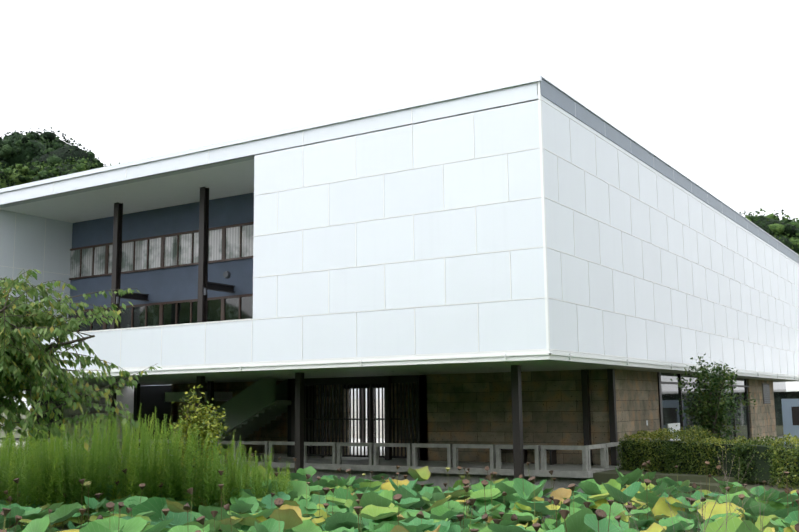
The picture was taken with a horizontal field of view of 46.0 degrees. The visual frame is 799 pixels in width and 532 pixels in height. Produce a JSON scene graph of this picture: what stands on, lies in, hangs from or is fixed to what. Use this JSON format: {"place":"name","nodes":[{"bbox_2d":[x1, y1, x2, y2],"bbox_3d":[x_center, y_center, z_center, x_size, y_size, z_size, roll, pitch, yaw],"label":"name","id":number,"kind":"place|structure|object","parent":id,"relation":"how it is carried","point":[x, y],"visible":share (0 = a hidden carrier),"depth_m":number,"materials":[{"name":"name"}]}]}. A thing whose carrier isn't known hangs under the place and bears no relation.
{"place":"outdoors","nodes":[
{"label":"outdoors","id":0,"kind":"place"},
{"bbox_2d":[0,413,25,424],"bbox_3d":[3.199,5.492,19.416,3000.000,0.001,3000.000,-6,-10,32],"label":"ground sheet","id":1,"kind":"object","parent":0,"point":[23,416],"depth_m":339.16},
{"bbox_2d":[0,127,105,168],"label":"dark hill trees","id":2,"kind":"object","parent":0,"point":[17,147],"visible":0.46,"depth_m":102.42,"materials":[{"name":"green plant"}]},
{"bbox_2d":[0,156,119,188],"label":"wooded hill trees","id":3,"kind":"object","parent":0,"point":[18,174],"visible":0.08,"depth_m":89.56,"materials":[{"name":"green plant"}]},
{"bbox_2d":[6,502,269,530],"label":"bank ground","id":4,"kind":"structure","parent":0,"point":[65,527],"depth_m":16.58,"materials":[{"name":"brown soil"}]},
{"bbox_2d":[0,402,293,526],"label":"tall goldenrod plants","id":5,"kind":"object","parent":4,"relation":"on","point":[46,475],"visible":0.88,"depth_m":16.90,"materials":[{"name":"green plant"}]},
{"bbox_2d":[164,385,229,490],"bbox_3d":[-4.060,3.628,18.830,1.506,2.509,1.357,-6,-10,32],"label":"yellow shrub","id":6,"kind":"object","parent":4,"relation":"on","point":[202,416],"depth_m":18.73,"materials":[{"name":"plant"}]},
{"bbox_2d":[0,426,798,499],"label":"ground","id":7,"kind":"structure","parent":0,"point":[600,478],"depth_m":22.43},
{"bbox_2d":[0,269,161,450],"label":"tree","id":8,"kind":"object","parent":7,"relation":"on","point":[40,321],"depth_m":13.08,"materials":[{"name":"green plant"}]},
{"bbox_2d":[0,75,798,492],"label":"building","id":9,"kind":"structure","parent":7,"relation":"on","point":[174,247],"depth_m":29.45,"materials":[{"name":"white concrete"}]},
{"bbox_2d":[0,83,798,375],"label":"museum panels","id":10,"kind":"object","parent":9,"relation":"attached to","point":[514,325],"visible":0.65,"depth_m":23.19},
{"bbox_2d":[0,81,798,375],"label":"panel joints","id":11,"kind":"object","parent":9,"relation":"attached to","point":[543,197],"visible":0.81,"depth_m":23.11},
{"bbox_2d":[616,425,798,489],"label":"clipped hedge","id":12,"kind":"object","parent":7,"relation":"on","point":[681,434],"depth_m":22.44,"materials":[{"name":"green plant"}]},
{"bbox_2d":[670,353,755,441],"bbox_3d":[8.908,4.013,26.872,2.293,3.226,2.733,-6,-10,32],"label":"maple tree","id":13,"kind":"object","parent":7,"relation":"on","point":[711,387],"depth_m":26.76,"materials":[{"name":"green plant"}]},
{"bbox_2d":[781,399,798,444],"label":"small outbuilding","id":14,"kind":"structure","parent":7,"relation":"on","point":[790,411],"depth_m":35.89,"materials":[{"name":"blue"}]},
{"bbox_2d":[0,0,798,409],"label":"sky","id":15,"kind":"structure","parent":0,"point":[710,88],"materials":[{"name":"white"}]},
{"bbox_2d":[141,483,743,531],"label":"pond water","id":16,"kind":"structure","parent":0,"point":[544,517],"depth_m":20.56,"materials":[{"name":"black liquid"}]},
{"bbox_2d":[0,456,797,531],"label":"lotus leaves","id":17,"kind":"object","parent":16,"relation":"on","point":[378,503],"visible":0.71,"depth_m":14.32,"materials":[{"name":"green plant"}]},
{"bbox_2d":[602,446,784,531],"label":"bare twig shrub","id":18,"kind":"object","parent":17,"relation":"on","point":[761,522],"visible":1,"depth_m":7.19,"materials":[{"name":"brown plant"}]},
{"bbox_2d":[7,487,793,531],"bbox_3d":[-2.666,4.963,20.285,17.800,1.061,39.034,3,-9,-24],"label":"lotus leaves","id":19,"kind":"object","parent":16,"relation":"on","point":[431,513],"depth_m":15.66,"materials":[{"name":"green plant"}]},
{"bbox_2d":[0,449,798,531],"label":"lotus seed pods","id":20,"kind":"object","parent":19,"relation":"on","point":[278,502],"visible":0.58,"depth_m":12.30,"materials":[{"name":"plant"}]},
{"bbox_2d":[737,208,798,254],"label":"wooded hill","id":21,"kind":"structure","parent":0,"point":[784,231],"depth_m":93.17,"materials":[{"name":"green plant"}]},
{"bbox_2d":[786,382,798,398],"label":"annex building","id":22,"kind":"structure","parent":0,"point":[792,390],"depth_m":66.41,"materials":[{"name":"white glass"}]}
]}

